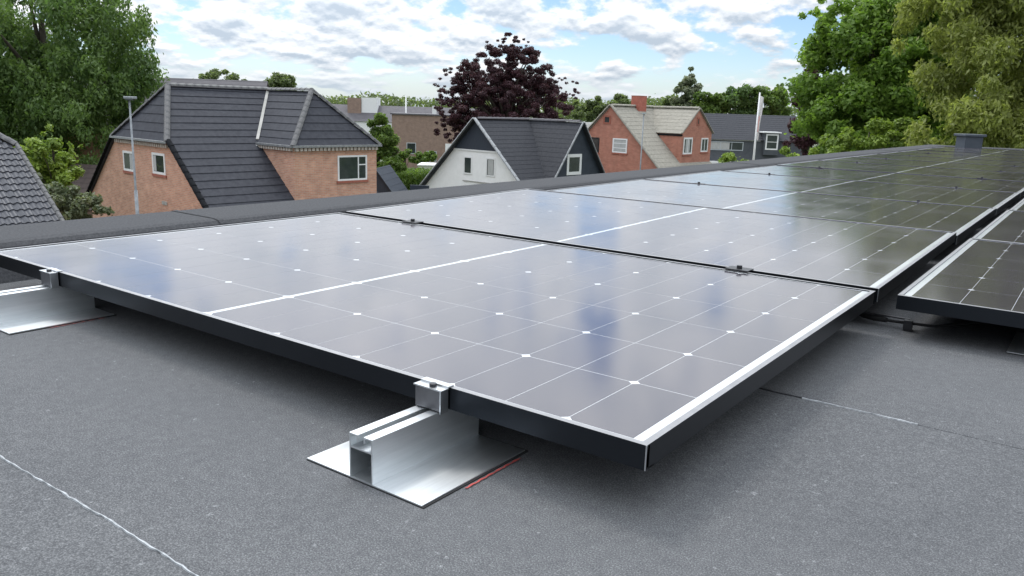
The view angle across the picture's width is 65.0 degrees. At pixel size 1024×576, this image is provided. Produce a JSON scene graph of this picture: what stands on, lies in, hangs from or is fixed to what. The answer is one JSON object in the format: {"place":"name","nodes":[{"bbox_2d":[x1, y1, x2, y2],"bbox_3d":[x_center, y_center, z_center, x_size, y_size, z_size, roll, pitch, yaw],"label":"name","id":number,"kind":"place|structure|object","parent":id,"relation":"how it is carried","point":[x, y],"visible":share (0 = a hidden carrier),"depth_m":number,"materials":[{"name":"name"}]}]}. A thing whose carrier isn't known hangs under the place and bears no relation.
{"place":"outdoors","nodes":[
{"label":"outdoors","id":0,"kind":"place"},
{"bbox_2d":[0,133,64,225],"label":"neighbour house","id":1,"kind":"structure","parent":0,"point":[25,197],"depth_m":26.09,"materials":[{"name":"tile"}]},
{"bbox_2d":[86,83,381,217],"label":"brick house","id":2,"kind":"structure","parent":0,"point":[198,146],"depth_m":35.94,"materials":[{"name":"black tile"}]},
{"bbox_2d":[122,150,132,173],"bbox_3d":[-17.513,-5.748,36.779,1.250,1.020,0.115,13,17,41],"label":"window","id":3,"kind":"structure","parent":2,"relation":"in","point":[127,155],"depth_m":36.82,"materials":[{"name":"white paint"}]},
{"bbox_2d":[151,152,166,177],"bbox_3d":[-15.248,-5.318,34.760,1.340,1.020,0.115,13,17,41],"label":"window","id":4,"kind":"structure","parent":2,"relation":"in","point":[158,159],"depth_m":34.73,"materials":[{"name":"white paint"}]},
{"bbox_2d":[337,155,368,183],"bbox_3d":[-7.403,-5.515,37.270,0.115,1.260,1.770,13,17,41],"label":"window","id":5,"kind":"structure","parent":2,"relation":"in","point":[351,168],"depth_m":37.24,"materials":[{"name":"white paint"}]},
{"bbox_2d":[377,165,406,192],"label":"shed","id":6,"kind":"structure","parent":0,"point":[388,179],"depth_m":46.59,"materials":[{"name":"grey"}]},
{"bbox_2d":[333,97,474,134],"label":"long building","id":7,"kind":"structure","parent":0,"point":[361,111],"depth_m":123.29,"materials":[{"name":"white paint"}]},
{"bbox_2d":[410,185,428,189],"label":"fence panel","id":8,"kind":"object","parent":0,"point":[414,187],"visible":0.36,"depth_m":50.38,"materials":[{"name":"grey"}]},
{"bbox_2d":[390,113,459,167],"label":"brown building","id":9,"kind":"structure","parent":0,"point":[414,132],"depth_m":93.38,"materials":[{"name":"brick"}]},
{"bbox_2d":[407,143,415,153],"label":"window","id":10,"kind":"structure","parent":9,"relation":"in","point":[412,146],"depth_m":93.64,"materials":[{"name":"metal"}]},
{"bbox_2d":[417,162,435,182],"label":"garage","id":11,"kind":"structure","parent":0,"point":[425,165],"depth_m":70.95,"materials":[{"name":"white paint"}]},
{"bbox_2d":[420,117,604,187],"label":"white house","id":12,"kind":"structure","parent":0,"point":[482,150],"depth_m":51.83,"materials":[{"name":"stone"}]},
{"bbox_2d":[463,156,471,174],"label":"window","id":13,"kind":"structure","parent":12,"relation":"in","point":[467,166],"depth_m":52.04,"materials":[{"name":"white paint"}]},
{"bbox_2d":[486,158,494,176],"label":"window","id":14,"kind":"structure","parent":12,"relation":"in","point":[490,162],"depth_m":50.70,"materials":[{"name":"white paint"}]},
{"bbox_2d":[566,154,581,174],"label":"window","id":15,"kind":"structure","parent":12,"relation":"in","point":[574,161],"depth_m":51.99,"materials":[{"name":"white paint"}]},
{"bbox_2d":[4,0,1020,118],"label":"sky","id":16,"kind":"structure","parent":0,"point":[400,48],"materials":[{"name":"white"}]},
{"bbox_2d":[588,95,713,172],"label":"red brick house","id":17,"kind":"structure","parent":0,"point":[675,136],"depth_m":59.25,"materials":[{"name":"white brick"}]},
{"bbox_2d":[591,137,599,153],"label":"window","id":18,"kind":"structure","parent":17,"relation":"in","point":[595,140],"depth_m":59.80,"materials":[{"name":"glass"}]},
{"bbox_2d":[603,115,610,123],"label":"window","id":19,"kind":"structure","parent":17,"relation":"in","point":[607,118],"depth_m":58.85,"materials":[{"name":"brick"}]},
{"bbox_2d":[611,138,627,154],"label":"window","id":20,"kind":"structure","parent":17,"relation":"in","point":[619,146],"depth_m":58.43,"materials":[{"name":"white paint"}]},
{"bbox_2d":[682,137,692,155],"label":"window","id":21,"kind":"structure","parent":17,"relation":"in","point":[687,144],"depth_m":59.45,"materials":[{"name":"white paint"}]},
{"bbox_2d":[700,138,708,153],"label":"window","id":22,"kind":"structure","parent":17,"relation":"in","point":[704,141],"depth_m":61.20,"materials":[{"name":"white paint"}]},
{"bbox_2d":[704,113,801,163],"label":"dark house","id":23,"kind":"structure","parent":0,"point":[734,134],"depth_m":78.55,"materials":[{"name":"tile"}]},
{"bbox_2d":[710,141,743,150],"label":"window","id":24,"kind":"structure","parent":23,"relation":"in","point":[715,145],"depth_m":78.32,"materials":[{"name":"metal"}]},
{"bbox_2d":[765,134,778,149],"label":"window","id":25,"kind":"structure","parent":23,"relation":"in","point":[771,143],"depth_m":77.69,"materials":[{"name":"white paint"}]},
{"label":"ground","id":26,"kind":"structure","parent":0,"visible":0},
{"bbox_2d":[12,123,84,185],"bbox_3d":[-20.826,-4.387,36.172,3.202,5.956,2.524,-4,14,-23],"label":"young tree","id":27,"kind":"object","parent":26,"relation":"on","point":[59,168],"visible":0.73,"depth_m":35.59,"materials":[{"name":"green plant"}]},
{"bbox_2d":[36,172,114,219],"bbox_3d":[-18.854,-2.799,33.769,4.114,4.029,2.619,2,13,0],"label":"flowering shrub","id":28,"kind":"object","parent":26,"relation":"on","point":[71,203],"visible":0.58,"depth_m":33.24,"materials":[{"name":"green plant"}]},
{"bbox_2d":[67,164,96,216],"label":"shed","id":29,"kind":"structure","parent":26,"relation":"on","point":[83,182],"depth_m":43.22,"materials":[{"name":"grey brick"}]},
{"bbox_2d":[0,0,169,164],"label":"tree","id":30,"kind":"object","parent":26,"relation":"on","point":[40,88],"visible":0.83,"depth_m":45.13,"materials":[{"name":"green plant"}]},
{"bbox_2d":[123,96,138,213],"bbox_3d":[-12.171,-2.533,26.169,0.350,7.210,0.220,2,13,0],"label":"street lamp","id":31,"kind":"object","parent":26,"relation":"on","point":[128,98],"visible":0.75,"depth_m":25.77,"materials":[{"name":"grey metal"}]},
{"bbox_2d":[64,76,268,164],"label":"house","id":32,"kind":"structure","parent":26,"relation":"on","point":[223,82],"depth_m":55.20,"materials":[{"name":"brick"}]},
{"bbox_2d":[192,68,247,80],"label":"distant tree","id":33,"kind":"object","parent":26,"relation":"on","point":[214,73],"visible":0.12,"depth_m":88.51,"materials":[{"name":"green plant"}]},
{"bbox_2d":[263,72,296,90],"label":"distant tree","id":34,"kind":"object","parent":26,"relation":"on","point":[278,79],"visible":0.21,"depth_m":88.87,"materials":[{"name":"green plant"}]},
{"bbox_2d":[366,112,406,176],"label":"garden tree","id":35,"kind":"object","parent":26,"relation":"on","point":[385,136],"visible":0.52,"depth_m":58.69,"materials":[{"name":"green plant"}]},
{"bbox_2d":[405,95,406,112],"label":"mast","id":36,"kind":"object","parent":26,"relation":"on","point":[405,103],"visible":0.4,"depth_m":109.23,"materials":[{"name":"white metal"}]},
{"bbox_2d":[433,32,579,142],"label":"copper beech","id":37,"kind":"object","parent":26,"relation":"on","point":[501,92],"visible":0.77,"depth_m":63.07,"materials":[{"name":"purple plant"}]},
{"bbox_2d":[0,144,1023,575],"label":"flat roofed building","id":38,"kind":"structure","parent":26,"relation":"on","point":[134,442],"depth_m":1.09,"materials":[{"name":"fabric"}]},
{"bbox_2d":[0,285,116,334],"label":"mounting foot","id":39,"kind":"object","parent":38,"relation":"on","point":[31,308],"visible":0.84,"depth_m":1.74},
{"bbox_2d":[39,267,61,288],"bbox_3d":[-1.017,-0.023,1.775,0.052,0.039,0.027,11,15,35],"label":"end clamp","id":40,"kind":"object","parent":39,"relation":"attached to","point":[49,277],"visible":1,"depth_m":1.76,"materials":[{"name":"metal"}]},
{"bbox_2d":[307,405,527,508],"bbox_3d":[-0.125,0.204,1.116,0.224,0.065,0.220,11,15,35],"label":"mounting foot","id":41,"kind":"object","parent":38,"relation":"on","point":[420,457],"visible":0.91,"depth_m":1.08},
{"bbox_2d":[413,377,453,414],"bbox_3d":[-0.110,0.150,1.128,0.052,0.039,0.027,11,15,35],"label":"end clamp","id":42,"kind":"object","parent":41,"relation":"attached to","point":[431,393],"visible":1,"depth_m":1.12,"materials":[{"name":"metal"}]},
{"bbox_2d":[0,212,875,470],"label":"solar panel","id":43,"kind":"object","parent":41,"relation":"on","point":[625,359],"visible":1,"depth_m":1.55,"materials":[{"name":"black glass"}]},
{"bbox_2d":[402,219,422,223],"bbox_3d":[-0.331,-0.225,2.681,0.060,0.010,0.044,11,15,35],"label":"clamp","id":44,"kind":"object","parent":43,"relation":"attached to","point":[414,221],"visible":1,"depth_m":2.67,"materials":[{"name":"metal"}]},
{"bbox_2d":[725,265,753,271],"bbox_3d":[0.575,-0.052,2.034,0.060,0.010,0.044,11,15,35],"label":"clamp","id":45,"kind":"object","parent":43,"relation":"attached to","point":[739,268],"visible":1,"depth_m":2.03,"materials":[{"name":"metal"}]},
{"bbox_2d":[859,311,983,331],"bbox_3d":[0.967,0.075,1.937,0.355,0.025,0.160,7,14,22],"label":"cable","id":46,"kind":"object","parent":38,"relation":"on","point":[908,323],"visible":0.76,"depth_m":1.90,"materials":[{"name":"black rubber"}]},
{"bbox_2d":[954,133,986,147],"bbox_3d":[7.409,-2.340,13.039,0.350,0.310,0.350,2,13,0],"label":"roof vent","id":47,"kind":"object","parent":38,"relation":"on","point":[969,140],"visible":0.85,"depth_m":12.90,"materials":[{"name":"grey metal"}]},
{"bbox_2d":[1006,331,1023,355],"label":"mounting foot","id":48,"kind":"object","parent":38,"relation":"on","point":[1016,346],"visible":1,"depth_m":1.77},
{"bbox_3d":[0.575,0.018,2.050,0.216,0.065,0.220,11,15,35],"label":"mounting foot","id":49,"kind":"object","parent":38,"relation":"on","visible":0},
{"bbox_2d":[345,188,956,301],"bbox_3d":[0.460,-0.218,2.825,1.801,0.032,1.133,11,16,35],"label":"solar panel","id":50,"kind":"object","parent":49,"relation":"on","point":[882,261],"visible":0.97,"depth_m":2.62,"materials":[{"name":"black glass"}]},
{"bbox_3d":[0.359,-0.337,3.616,0.216,0.065,0.220,11,15,35],"label":"mounting foot","id":51,"kind":"object","parent":38,"relation":"on","visible":0},
{"bbox_2d":[547,179,995,244],"bbox_3d":[1.151,-0.394,3.745,1.801,0.034,1.133,11,16,35],"label":"solar panel","id":52,"kind":"object","parent":51,"relation":"on","point":[963,221],"visible":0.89,"depth_m":3.65,"materials":[{"name":"black glass"}]},
{"bbox_3d":[6.576,-1.982,11.887,0.216,0.065,0.220,11,15,35],"label":"mounting foot","id":53,"kind":"object","parent":38,"relation":"on","visible":0},
{"bbox_2d":[918,148,1023,154],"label":"solar panel","id":54,"kind":"object","parent":53,"relation":"on","point":[974,151],"visible":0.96,"depth_m":11.24,"materials":[{"name":"black glass"}]},
{"bbox_2d":[938,147,1023,152],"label":"solar panel","id":55,"kind":"object","parent":53,"relation":"on","point":[1002,150],"visible":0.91,"depth_m":12.27,"materials":[{"name":"black glass"}]},
{"bbox_3d":[1.808,-0.050,2.535,0.215,0.065,0.220,11,15,35],"label":"mounting foot","id":56,"kind":"object","parent":38,"relation":"on","visible":0},
{"bbox_2d":[896,238,1023,328],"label":"solar panel","id":57,"kind":"object","parent":56,"relation":"on","point":[977,280],"visible":1,"depth_m":1.92,"materials":[{"name":"black glass"}]},
{"bbox_3d":[2.717,0.123,1.886,0.216,0.065,0.220,11,15,35],"label":"mounting foot","id":58,"kind":"object","parent":38,"relation":"on","visible":0},
{"bbox_2d":[972,210,1023,243],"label":"solar panel","id":59,"kind":"object","parent":58,"relation":"on","point":[1007,226],"visible":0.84,"depth_m":2.97,"materials":[{"name":"black glass"}]},
{"bbox_2d":[300,90,797,121],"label":"woods","id":60,"kind":"object","parent":26,"relation":"on","point":[397,101],"visible":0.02,"depth_m":321.24,"materials":[{"name":"green plant"}]},
{"bbox_2d":[567,93,630,121],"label":"background tree","id":61,"kind":"object","parent":26,"relation":"on","point":[596,106],"visible":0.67,"depth_m":155.21,"materials":[{"name":"green plant"}]},
{"bbox_2d":[640,113,645,169],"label":"lamp post","id":62,"kind":"object","parent":26,"relation":"on","point":[642,141],"visible":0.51,"depth_m":44.24,"materials":[{"name":"metal"}]},
{"bbox_2d":[660,95,676,105],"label":"background tree","id":63,"kind":"object","parent":26,"relation":"on","point":[665,102],"visible":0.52,"depth_m":160.01,"materials":[{"name":"green plant"}]},
{"bbox_2d":[668,66,703,108],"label":"conifer tree","id":64,"kind":"object","parent":26,"relation":"on","point":[686,83],"visible":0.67,"depth_m":96.45,"materials":[{"name":"green plant"}]},
{"bbox_2d":[691,89,730,113],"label":"background tree","id":65,"kind":"object","parent":26,"relation":"on","point":[717,102],"visible":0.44,"depth_m":94.22,"materials":[{"name":"green plant"}]},
{"bbox_2d":[716,151,746,162],"bbox_3d":[9.124,-2.766,33.509,1.786,5.804,1.453,-8,16,-39],"label":"shrub","id":66,"kind":"object","parent":26,"relation":"on","point":[728,157],"visible":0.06,"depth_m":32.65,"materials":[{"name":"green plant"}]},
{"bbox_2d":[724,83,758,114],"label":"background tree","id":67,"kind":"object","parent":26,"relation":"on","point":[742,98],"visible":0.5,"depth_m":94.60,"materials":[{"name":"green plant"}]},
{"bbox_2d":[752,92,763,159],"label":"flagpole","id":68,"kind":"object","parent":26,"relation":"on","point":[760,107],"visible":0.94,"depth_m":68.33,"materials":[{"name":"white metal"}]},
{"bbox_2d":[751,84,792,115],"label":"background tree","id":69,"kind":"object","parent":26,"relation":"on","point":[775,100],"visible":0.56,"depth_m":94.23,"materials":[{"name":"green plant"}]},
{"bbox_2d":[779,146,799,156],"bbox_3d":[11.332,-2.948,34.065,2.428,6.055,1.591,6,13,19],"label":"shrub","id":70,"kind":"object","parent":26,"relation":"on","point":[784,150],"visible":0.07,"depth_m":33.54,"materials":[{"name":"green plant"}]},
{"bbox_2d":[782,68,819,155],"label":"purple tree","id":71,"kind":"object","parent":26,"relation":"on","point":[804,144],"visible":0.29,"depth_m":60.31,"materials":[{"name":"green plant"}]},
{"bbox_2d":[809,145,854,154],"bbox_3d":[13.258,-2.952,34.056,2.919,6.187,1.698,2,13,0],"label":"shrub","id":72,"kind":"object","parent":26,"relation":"on","point":[831,149],"visible":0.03,"depth_m":33.67,"materials":[{"name":"green plant"}]},
{"bbox_2d":[781,0,980,154],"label":"beech tree","id":73,"kind":"object","parent":26,"relation":"on","point":[871,84],"visible":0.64,"depth_m":40.50,"materials":[{"name":"green plant"}]},
{"bbox_2d":[819,115,953,152],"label":"hedge trees","id":74,"kind":"object","parent":26,"relation":"on","point":[874,126],"visible":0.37,"depth_m":35.05,"materials":[{"name":"green plant"}]},
{"bbox_2d":[887,0,1023,148],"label":"olive willow","id":75,"kind":"object","parent":26,"relation":"on","point":[993,110],"visible":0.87,"depth_m":30.69,"materials":[{"name":"green plant"}]},
{"bbox_3d":[1.957,-0.347,3.888,0.216,0.065,0.220,11,15,35],"label":"mounting foot","id":76,"kind":"object","parent":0,"visible":0},
{"bbox_2d":[648,171,1019,215],"bbox_3d":[1.841,-0.577,4.664,1.801,0.034,1.133,11,16,35],"label":"solar panel","id":77,"kind":"object","parent":76,"relation":"on","point":[1000,201],"visible":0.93,"depth_m":4.57,"materials":[{"name":"black glass"}]},
{"bbox_3d":[2.431,-0.886,6.373,0.216,0.065,0.220,11,15,35],"label":"mounting foot","id":78,"kind":"object","parent":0,"visible":0},
{"bbox_2d":[727,165,1023,197],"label":"solar panel","id":79,"kind":"object","parent":78,"relation":"on","point":[962,182],"visible":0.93,"depth_m":5.53,"materials":[{"name":"black glass"}]},
{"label":"mounting foot","id":80,"kind":"object","parent":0,"visible":0},
{"bbox_2d":[779,160,1023,180],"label":"solar panel","id":81,"kind":"object","parent":80,"relation":"on","point":[963,173],"visible":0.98,"depth_m":6.47,"materials":[{"name":"black glass"}]},
{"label":"mounting foot","id":82,"kind":"object","parent":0,"visible":0},
{"bbox_2d":[824,157,1023,172],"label":"solar panel","id":83,"kind":"object","parent":82,"relation":"on","point":[1018,169],"visible":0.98,"depth_m":7.47,"materials":[{"name":"black glass"}]},
{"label":"mounting foot","id":84,"kind":"object","parent":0,"visible":0},
{"bbox_2d":[853,154,1023,166],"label":"solar panel","id":85,"kind":"object","parent":84,"relation":"on","point":[959,160],"visible":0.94,"depth_m":8.42,"materials":[{"name":"black glass"}]},
{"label":"mounting foot","id":86,"kind":"object","parent":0,"visible":0},
{"bbox_2d":[883,152,1023,161],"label":"solar panel","id":87,"kind":"object","parent":86,"relation":"on","point":[963,156],"visible":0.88,"depth_m":9.40,"materials":[{"name":"black glass"}]},
{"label":"mounting foot","id":88,"kind":"object","parent":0,"visible":0},
{"bbox_2d":[902,150,1023,157],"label":"solar panel","id":89,"kind":"object","parent":88,"relation":"on","point":[967,153],"visible":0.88,"depth_m":10.34,"materials":[{"name":"black glass"}]},
{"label":"mounting foot","id":90,"kind":"object","parent":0,"visible":0},
{"bbox_2d":[1010,199,1023,210],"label":"solar panel","id":91,"kind":"object","parent":90,"relation":"on","point":[1019,206],"visible":0.38,"depth_m":3.84,"materials":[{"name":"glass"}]},
{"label":"lawn","id":92,"kind":"structure","parent":0,"visible":0},
{"bbox_2d":[380,145,437,165],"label":"shrub","id":93,"kind":"object","parent":92,"relation":"on","point":[431,156],"visible":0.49,"depth_m":76.99,"materials":[{"name":"green plant"}]},
{"bbox_2d":[395,167,431,189],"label":"trimmed hedge","id":94,"kind":"object","parent":92,"relation":"on","point":[411,176],"visible":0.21,"depth_m":66.23,"materials":[{"name":"green plant"}]}
]}

